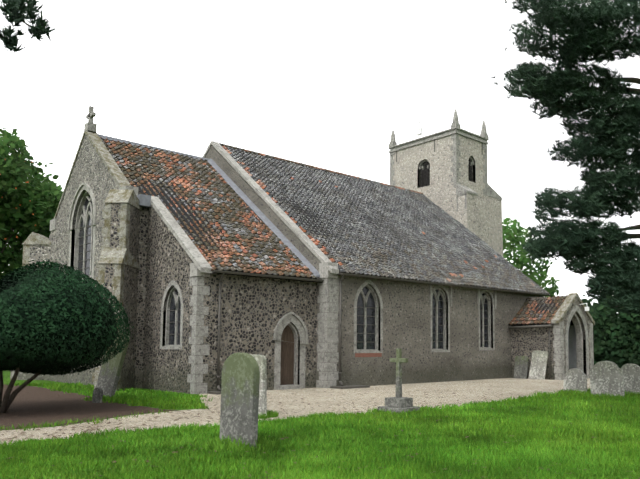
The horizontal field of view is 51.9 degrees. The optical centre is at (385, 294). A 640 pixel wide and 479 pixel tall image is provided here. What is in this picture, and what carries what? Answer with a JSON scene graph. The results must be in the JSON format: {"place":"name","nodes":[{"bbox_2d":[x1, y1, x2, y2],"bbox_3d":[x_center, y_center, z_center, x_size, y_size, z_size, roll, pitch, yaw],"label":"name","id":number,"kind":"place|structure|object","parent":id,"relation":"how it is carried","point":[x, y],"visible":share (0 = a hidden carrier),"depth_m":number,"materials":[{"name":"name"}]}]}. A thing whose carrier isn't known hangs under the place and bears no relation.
{"place":"outdoors","nodes":[
{"label":"outdoors","id":0,"kind":"place"},
{"bbox_2d":[0,0,57,53],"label":"tree foliage","id":1,"kind":"object","parent":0,"point":[17,9],"visible":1,"depth_m":7.29,"materials":[{"name":"green plant"}]},
{"bbox_2d":[44,134,118,385],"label":"gable wall","id":2,"kind":"structure","parent":0,"point":[90,169],"depth_m":26.52,"materials":[{"name":"grey stone"}]},
{"bbox_2d":[54,129,130,217],"bbox_3d":[-11.967,-5.069,26.501,0.440,3.410,7.300,5,-6,-44],"label":"gable coping","id":3,"kind":"object","parent":2,"relation":"on","point":[113,168],"visible":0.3,"depth_m":25.57,"materials":[{"name":"grey stone"}]},
{"bbox_2d":[50,185,137,230],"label":"chancel gable kneelers","id":4,"kind":"object","parent":2,"relation":"attached to","point":[54,221],"visible":0.36,"depth_m":28.62,"materials":[{"name":"grey stone"}]},
{"bbox_2d":[0,378,590,444],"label":"gravel path","id":5,"kind":"structure","parent":0,"point":[505,387],"depth_m":18.84,"materials":[{"name":"beige gravel"}]},
{"bbox_2d":[207,385,369,394],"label":"drain gullies","id":6,"kind":"object","parent":5,"relation":"on","point":[334,387],"visible":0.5,"depth_m":23.68,"materials":[{"name":"stone"}]},
{"bbox_2d":[1,388,638,478],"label":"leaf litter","id":7,"kind":"object","parent":5,"relation":"on","point":[91,429],"visible":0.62,"depth_m":12.91,"materials":[{"name":"brown plant"}]},
{"bbox_2d":[0,370,639,478],"bbox_3d":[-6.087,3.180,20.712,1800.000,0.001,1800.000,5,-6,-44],"label":"lawn ground","id":8,"kind":"structure","parent":0,"point":[6,377],"depth_m":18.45,"materials":[{"name":"green plant"}]},
{"bbox_2d":[0,128,62,278],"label":"trees","id":9,"kind":"object","parent":8,"relation":"on","point":[42,193],"depth_m":36.13,"materials":[{"name":"green plant"}]},
{"bbox_2d":[17,245,49,379],"bbox_3d":[-15.661,0.793,29.213,1.650,6.020,0.720,0,-4,1],"label":"buttress","id":10,"kind":"object","parent":8,"relation":"on","point":[39,252],"visible":0.18,"depth_m":29.04,"materials":[{"name":"grey stone"}]},
{"bbox_2d":[10,232,50,379],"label":"chancel buttress dressings","id":11,"kind":"structure","parent":10,"relation":"attached to","point":[33,238],"depth_m":29.05,"materials":[{"name":"beige stone"}]},
{"bbox_2d":[0,384,174,429],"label":"soil","id":12,"kind":"structure","parent":8,"relation":"on","point":[30,404],"depth_m":15.77,"materials":[{"name":"brown soil"}]},
{"bbox_2d":[0,259,133,412],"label":"yew","id":13,"kind":"object","parent":12,"relation":"on","point":[29,364],"depth_m":14.55,"materials":[{"name":"green plant"}]},
{"bbox_2d":[0,269,118,369],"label":"bush foliage","id":14,"kind":"object","parent":13,"relation":"attached to","point":[69,311],"visible":0.21,"depth_m":14.45,"materials":[{"name":"green plant"}]},
{"bbox_2d":[92,387,102,402],"bbox_3d":[-7.784,2.870,17.563,0.280,0.719,0.100,8,0,29],"label":"gravestone","id":15,"kind":"object","parent":8,"relation":"on","point":[97,394],"visible":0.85,"depth_m":17.51,"materials":[{"name":"grey stone"}]},
{"bbox_2d":[95,331,129,398],"bbox_3d":[-8.037,2.228,19.031,0.780,2.300,0.130,17,2,32],"label":"leaning headstone","id":16,"kind":"object","parent":8,"relation":"on","point":[109,375],"visible":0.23,"depth_m":18.89,"materials":[{"name":"grey stone"}]},
{"bbox_2d":[134,207,147,388],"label":"wall","id":17,"kind":"structure","parent":8,"relation":"on","point":[141,300],"depth_m":23.56,"materials":[{"name":"grey stone"}]},
{"bbox_2d":[68,182,95,286],"bbox_3d":[-12.181,-1.925,26.407,0.420,5.226,2.940,5,-6,-44],"label":"window stonework","id":18,"kind":"object","parent":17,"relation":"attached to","point":[86,187],"depth_m":26.87,"materials":[{"name":"stone"}]},
{"bbox_2d":[77,226,90,275],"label":"window bars","id":19,"kind":"object","parent":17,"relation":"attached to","point":[86,251],"depth_m":26.70,"materials":[{"name":"metal"}]},
{"bbox_2d":[78,195,92,280],"bbox_3d":[-12.067,-1.829,26.512,0.020,4.830,2.380,5,-6,-44],"label":"window glass","id":20,"kind":"object","parent":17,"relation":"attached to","point":[88,248],"depth_m":26.78,"materials":[{"name":"black glass"}]},
{"bbox_2d":[84,106,96,132],"bbox_3d":[-12.171,-7.209,26.883,0.340,1.075,0.630,5,-6,-44],"label":"gable cross","id":21,"kind":"object","parent":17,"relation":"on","point":[90,125],"visible":0.96,"depth_m":26.77,"materials":[{"name":"stone"}]},
{"bbox_2d":[96,203,139,390],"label":"buttress","id":22,"kind":"structure","parent":17,"relation":"attached to","point":[130,308],"depth_m":22.78,"materials":[{"name":"grey stone"}]},
{"bbox_2d":[92,189,141,390],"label":"chancel buttress dressings","id":23,"kind":"structure","parent":22,"relation":"attached to","point":[118,258],"depth_m":22.41,"materials":[{"name":"grey stone"}]},
{"bbox_2d":[137,194,150,207],"bbox_3d":[-8.815,-3.390,23.696,0.410,0.400,0.330,5,-6,-44],"label":"lead gutter box","id":24,"kind":"object","parent":17,"relation":"attached to","point":[145,201],"visible":0.71,"depth_m":23.57,"materials":[{"name":"grey metal"}]},
{"bbox_2d":[100,137,316,278],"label":"tiled roof","id":25,"kind":"structure","parent":17,"relation":"on","point":[266,250],"depth_m":25.36,"materials":[{"name":"brown tile"}]},
{"bbox_2d":[98,134,209,159],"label":"roof ridge","id":26,"kind":"structure","parent":25,"relation":"on","point":[137,144],"depth_m":28.37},
{"bbox_2d":[106,144,321,282],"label":"chancel roof deck","id":27,"kind":"structure","parent":17,"relation":"on","point":[171,209],"depth_m":24.16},
{"bbox_2d":[207,159,319,276],"bbox_3d":[-5.430,-3.520,27.398,0.317,6.225,8.320,5,-6,-44],"label":"roof flashing","id":28,"kind":"object","parent":17,"relation":"attached to","point":[264,218],"visible":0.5,"depth_m":26.92,"materials":[{"name":"grey metal"}]},
{"bbox_2d":[142,205,316,393],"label":"wall","id":29,"kind":"structure","parent":8,"relation":"on","point":[254,310],"depth_m":22.54,"materials":[{"name":"grey stone"}]},
{"bbox_2d":[160,280,182,348],"bbox_3d":[-7.171,0.688,22.213,0.273,2.356,1.610,5,-6,-44],"label":"window frame","id":30,"kind":"object","parent":29,"relation":"attached to","point":[167,307],"visible":0.75,"depth_m":22.39,"materials":[{"name":"grey stone"}]},
{"bbox_2d":[169,289,180,344],"bbox_3d":[-7.110,0.730,22.270,0.020,2.060,1.250,5,-6,-44],"label":"window glass","id":31,"kind":"object","parent":30,"relation":"in","point":[172,326],"depth_m":22.45,"materials":[{"name":"grey glass"}]},
{"bbox_2d":[149,195,211,272],"bbox_3d":[-7.175,-2.161,22.486,0.400,3.159,4.080,5,-6,-44],"label":"parapet coping","id":32,"kind":"object","parent":29,"relation":"on","point":[179,234],"visible":0.93,"depth_m":22.19,"materials":[{"name":"grey stone"}]},
{"bbox_2d":[187,276,209,393],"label":"corner quoins","id":33,"kind":"object","parent":29,"relation":"attached to","point":[199,368],"visible":0.85,"depth_m":20.98,"materials":[{"name":"grey stone"}]},
{"bbox_2d":[190,262,210,276],"bbox_3d":[-6.058,-0.789,21.269,0.470,0.440,0.470,5,-6,-44],"label":"kneeler stone","id":34,"kind":"object","parent":29,"relation":"attached to","point":[194,270],"visible":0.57,"depth_m":21.09,"materials":[{"name":"grey stone"}]},
{"bbox_2d":[273,312,308,389],"bbox_3d":[-3.498,2.014,23.488,1.520,2.773,0.400,5,-6,-44],"label":"door surround","id":35,"kind":"object","parent":29,"relation":"attached to","point":[285,320],"visible":0.96,"depth_m":23.63,"materials":[{"name":"grey stone"}]},
{"bbox_2d":[280,325,293,384],"bbox_3d":[-3.636,2.170,23.616,0.720,2.200,0.068,5,-6,-44],"label":"door","id":36,"kind":"structure","parent":35,"relation":"in","point":[287,362],"depth_m":23.64,"materials":[{"name":"brown wood"}]},
{"bbox_2d":[280,343,293,380],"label":"door hinges","id":37,"kind":"object","parent":36,"relation":"attached to","point":[281,379],"visible":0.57,"depth_m":23.59,"materials":[{"name":"black metal"}]},
{"bbox_2d":[220,353,259,446],"bbox_3d":[-2.245,1.774,9.972,0.780,1.759,0.120,-4,-7,40],"label":"headstone","id":38,"kind":"object","parent":8,"relation":"on","point":[240,381],"visible":0.79,"depth_m":9.89,"materials":[{"name":"grey stone"}]},
{"bbox_2d":[252,355,266,415],"bbox_3d":[-2.909,2.166,14.387,0.760,1.660,0.110,-4,-4,41],"label":"headstone","id":39,"kind":"object","parent":8,"relation":"on","point":[261,362],"visible":0.4,"depth_m":14.15,"materials":[{"name":"grey stone"}]},
{"bbox_2d":[81,389,638,453],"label":"long grass tufts","id":40,"kind":"object","parent":8,"relation":"on","point":[234,446],"visible":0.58,"depth_m":9.86,"materials":[{"name":"green plant"}]},
{"bbox_2d":[205,146,543,385],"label":"nave wall","id":41,"kind":"structure","parent":8,"relation":"on","point":[406,320],"depth_m":27.44,"materials":[{"name":"grey stone"}]},
{"bbox_2d":[203,141,338,273],"bbox_3d":[-8.033,-3.771,30.524,0.360,6.970,17.650,5,-6,-44],"label":"gable coping","id":42,"kind":"object","parent":41,"relation":"on","point":[314,249],"visible":0.55,"depth_m":26.86,"materials":[{"name":"grey stone"}]},
{"bbox_2d":[316,278,338,387],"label":"corner quoins","id":43,"kind":"object","parent":41,"relation":"attached to","point":[327,332],"visible":0.83,"depth_m":24.06,"materials":[{"name":"grey stone"}]},
{"bbox_2d":[319,262,337,278],"bbox_3d":[-2.136,-0.874,24.336,0.500,0.570,0.510,5,-6,-44],"label":"kneeler stone","id":44,"kind":"object","parent":41,"relation":"attached to","point":[324,272],"visible":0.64,"depth_m":24.14,"materials":[{"name":"grey stone"}]},
{"bbox_2d":[354,280,382,352],"bbox_3d":[-0.768,0.861,25.488,1.540,2.880,0.303,5,-6,-44],"label":"window frame","id":45,"kind":"object","parent":41,"relation":"attached to","point":[365,299],"visible":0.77,"depth_m":25.62,"materials":[{"name":"grey stone"}]},
{"bbox_2d":[357,286,374,348],"bbox_3d":[-0.839,0.891,25.559,1.240,2.610,0.020,5,-6,-44],"label":"window tracery","id":46,"kind":"object","parent":45,"relation":"in","point":[370,338],"depth_m":25.62,"materials":[{"name":"grey stone"}]},
{"bbox_2d":[357,307,375,333],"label":"window glazing bars","id":47,"kind":"object","parent":45,"relation":"in","point":[366,324],"depth_m":25.59,"materials":[{"name":"grey metal"}]},
{"bbox_2d":[355,353,381,356],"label":"brick sill","id":48,"kind":"structure","parent":41,"relation":"attached to","point":[368,354],"depth_m":25.26,"materials":[{"name":"red brick"}]},
{"bbox_2d":[213,268,550,390],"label":"rainwater pipes","id":49,"kind":"object","parent":41,"relation":"attached to","point":[318,279],"visible":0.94,"depth_m":24.12,"materials":[{"name":"metal"}]},
{"bbox_2d":[221,145,549,293],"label":"nave roof","id":50,"kind":"structure","parent":41,"relation":"attached to","point":[350,224],"depth_m":31.23,"materials":[{"name":"grey tile"}]},
{"bbox_2d":[219,143,422,193],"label":"nave ridge tiles","id":51,"kind":"object","parent":50,"relation":"on","point":[312,166],"visible":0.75,"depth_m":34.55,"materials":[{"name":"tile"}]},
{"bbox_2d":[429,284,451,351],"bbox_3d":[2.296,1.005,28.440,1.450,3.030,0.380,5,-6,-44],"label":"window frame","id":52,"kind":"object","parent":41,"relation":"attached to","point":[445,301],"visible":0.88,"depth_m":28.67,"materials":[{"name":"grey stone"}]},
{"bbox_2d":[432,289,442,348],"bbox_3d":[2.197,1.067,28.535,1.030,2.700,0.020,5,-6,-44],"label":"window tracery","id":53,"kind":"object","parent":52,"relation":"in","point":[440,323],"depth_m":28.62,"materials":[{"name":"grey stone"}]},
{"bbox_2d":[432,300,443,341],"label":"window glazing bars","id":54,"kind":"object","parent":52,"relation":"in","point":[438,316],"depth_m":28.60,"materials":[{"name":"grey metal"}]},
{"bbox_2d":[477,289,496,349],"bbox_3d":[4.665,1.148,30.762,1.390,2.980,0.380,5,-6,-44],"label":"window frame","id":55,"kind":"object","parent":41,"relation":"attached to","point":[483,298],"visible":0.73,"depth_m":30.98,"materials":[{"name":"grey stone"}]},
{"bbox_2d":[480,294,487,346],"bbox_3d":[4.567,1.210,30.857,0.970,2.650,0.020,5,-6,-44],"label":"window tracery","id":56,"kind":"object","parent":55,"relation":"in","point":[485,323],"depth_m":30.96,"materials":[{"name":"grey stone"}]},
{"bbox_2d":[378,349,419,412],"bbox_3d":[0.308,2.088,15.454,0.720,1.600,0.720,5,-6,-44],"label":"grave cross","id":57,"kind":"object","parent":8,"relation":"on","point":[398,403],"visible":0.81,"depth_m":15.36,"materials":[{"name":"grey stone"}]},
{"bbox_2d":[502,218,559,296],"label":"tree","id":58,"kind":"object","parent":8,"relation":"on","point":[522,261],"visible":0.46,"depth_m":51.96,"materials":[{"name":"green plant"}]},
{"bbox_2d":[511,324,552,379],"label":"porch side walls","id":59,"kind":"structure","parent":8,"relation":"on","point":[527,342],"depth_m":31.19,"materials":[{"name":"grey stone"}]},
{"bbox_2d":[514,356,527,378],"bbox_3d":[6.485,3.658,31.299,0.081,1.380,0.720,17,-15,-43],"label":"slab","id":60,"kind":"object","parent":59,"relation":"attached to","point":[521,368],"visible":0.71,"depth_m":31.27,"materials":[{"name":"grey stone"}]},
{"bbox_2d":[508,324,551,377],"bbox_3d":[6.876,2.684,30.948,0.240,2.460,2.353,5,-6,-44],"label":"gutter and downpipe","id":61,"kind":"object","parent":59,"relation":"attached to","point":[530,326],"visible":1,"depth_m":30.37,"materials":[{"name":"grey metal"}]},
{"bbox_2d":[508,296,566,324],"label":"porch roof","id":62,"kind":"structure","parent":59,"relation":"on","point":[536,311],"depth_m":31.71,"materials":[{"name":"tile"}]},
{"bbox_2d":[512,319,573,325],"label":"porch roof deck","id":63,"kind":"structure","parent":59,"relation":"on","point":[571,322],"depth_m":31.85,"materials":[{"name":"wood"}]},
{"bbox_2d":[553,322,564,379],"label":"corner quoins","id":64,"kind":"object","parent":59,"relation":"attached to","point":[558,355],"visible":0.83,"depth_m":30.13,"materials":[{"name":"stone"}]},
{"bbox_2d":[589,323,593,368],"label":"porch quoins","id":65,"kind":"object","parent":59,"relation":"attached to","point":[591,344],"visible":0.27,"depth_m":32.09,"materials":[{"name":"stone"}]},
{"bbox_2d":[528,351,548,379],"bbox_3d":[7.152,3.472,30.588,0.080,1.660,0.850,21,-14,-42],"label":"slab","id":66,"kind":"object","parent":8,"relation":"on","point":[539,361],"visible":0.77,"depth_m":30.57,"materials":[{"name":"grey stone"}]},
{"bbox_2d":[563,368,586,391],"bbox_3d":[6.343,3.047,21.844,0.100,1.119,0.820,8,-9,-44],"label":"headstone","id":67,"kind":"object","parent":8,"relation":"on","point":[575,379],"visible":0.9,"depth_m":21.80,"materials":[{"name":"grey stone"}]},
{"bbox_2d":[589,361,624,395],"bbox_3d":[6.851,2.772,20.197,1.050,1.419,0.110,-4,0,43],"label":"headstone","id":68,"kind":"object","parent":8,"relation":"on","point":[606,376],"visible":0.85,"depth_m":20.13,"materials":[{"name":"grey stone"}]},
{"bbox_2d":[582,267,639,367],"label":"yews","id":69,"kind":"object","parent":8,"relation":"on","point":[616,338],"visible":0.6,"depth_m":38.25,"materials":[{"name":"green plant"}]},
{"bbox_2d":[621,364,639,393],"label":"headstone","id":70,"kind":"object","parent":8,"relation":"on","point":[631,373],"visible":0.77,"depth_m":21.37,"materials":[{"name":"grey stone"}]},
{"bbox_2d":[0,0,639,312],"label":"sky","id":71,"kind":"structure","parent":0,"point":[325,84],"materials":[{"name":"white"}]},
{"bbox_2d":[390,134,488,244],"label":"wall","id":72,"kind":"structure","parent":0,"point":[440,191],"depth_m":40.46,"materials":[{"name":"grey stone"}]},
{"bbox_2d":[390,152,394,185],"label":"corner quoins","id":73,"kind":"object","parent":72,"relation":"attached to","point":[392,172],"visible":0.4,"depth_m":43.04,"materials":[{"name":"grey stone"}]},
{"bbox_2d":[416,117,422,137],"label":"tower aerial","id":74,"kind":"object","parent":72,"relation":"on","point":[419,131],"visible":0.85,"depth_m":43.50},
{"bbox_2d":[418,159,428,187],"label":"window surround","id":75,"kind":"object","parent":72,"relation":"attached to","point":[422,162],"visible":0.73,"depth_m":41.38,"materials":[{"name":"grey stone"}]},
{"bbox_2d":[420,161,429,186],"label":"belfry louvres","id":76,"kind":"object","parent":75,"relation":"in","point":[425,177],"visible":0.5,"depth_m":41.24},
{"bbox_2d":[388,127,488,152],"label":"parapet coping","id":77,"kind":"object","parent":72,"relation":"attached to","point":[451,131],"depth_m":40.72,"materials":[{"name":"grey stone"}]},
{"bbox_2d":[389,109,488,146],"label":"pinnacles","id":78,"kind":"object","parent":77,"relation":"on","point":[455,123],"visible":0.77,"depth_m":41.33,"materials":[{"name":"grey stone"}]},
{"bbox_2d":[396,140,482,161],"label":"tower tie anchors","id":79,"kind":"object","parent":72,"relation":"attached to","point":[434,150],"visible":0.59,"depth_m":41.02,"materials":[{"name":"black metal"}]},
{"bbox_2d":[450,134,460,187],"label":"corner quoins","id":80,"kind":"object","parent":72,"relation":"attached to","point":[454,158],"visible":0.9,"depth_m":39.25,"materials":[{"name":"grey stone"}]},
{"bbox_2d":[468,156,475,182],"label":"tracery","id":81,"kind":"object","parent":72,"relation":"attached to","point":[472,162],"visible":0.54,"depth_m":40.48,"materials":[{"name":"grey stone"}]},
{"bbox_2d":[468,159,472,181],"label":"window louvres","id":82,"kind":"object","parent":81,"relation":"in","point":[470,174],"visible":0.4,"depth_m":40.44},
{"bbox_2d":[457,193,502,256],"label":"tower buttresses","id":83,"kind":"structure","parent":72,"relation":"attached to","point":[467,218],"depth_m":41.14,"materials":[{"name":"grey stone"}]},
{"bbox_2d":[456,182,501,210],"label":"tower buttress dressings","id":84,"kind":"structure","parent":83,"relation":"on","point":[462,190],"depth_m":38.95,"materials":[{"name":"grey stone"}]},
{"bbox_2d":[483,144,487,194],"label":"corner quoins","id":85,"kind":"object","parent":72,"relation":"attached to","point":[485,180],"visible":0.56,"depth_m":41.14,"materials":[{"name":"grey stone"}]},
{"bbox_2d":[491,0,639,314],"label":"conifer tree","id":86,"kind":"object","parent":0,"point":[592,30],"depth_m":16.34,"materials":[{"name":"green plant"}]},
{"bbox_2d":[568,325,576,368],"bbox_3d":[8.047,2.817,32.218,2.290,2.600,2.210,5,-6,-44],"label":"porch interior","id":87,"kind":"object","parent":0,"point":[572,346],"depth_m":32.55,"materials":[{"name":"grey stone"}]},
{"bbox_2d":[552,298,593,379],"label":"porch front wall","id":88,"kind":"structure","parent":0,"point":[572,306],"depth_m":31.30,"materials":[{"name":"grey stone"}]},
{"bbox_2d":[551,293,594,324],"bbox_3d":[9.035,0.692,31.381,3.340,1.507,0.430,5,-6,-44],"label":"gable coping","id":89,"kind":"object","parent":88,"relation":"on","point":[561,312],"visible":0.75,"depth_m":30.93,"materials":[{"name":"beige stone"}]},
{"bbox_2d":[565,305,588,377],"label":"porch arch","id":90,"kind":"structure","parent":88,"relation":"in","point":[573,316],"depth_m":31.71,"materials":[{"name":"grey stone"}]}
]}

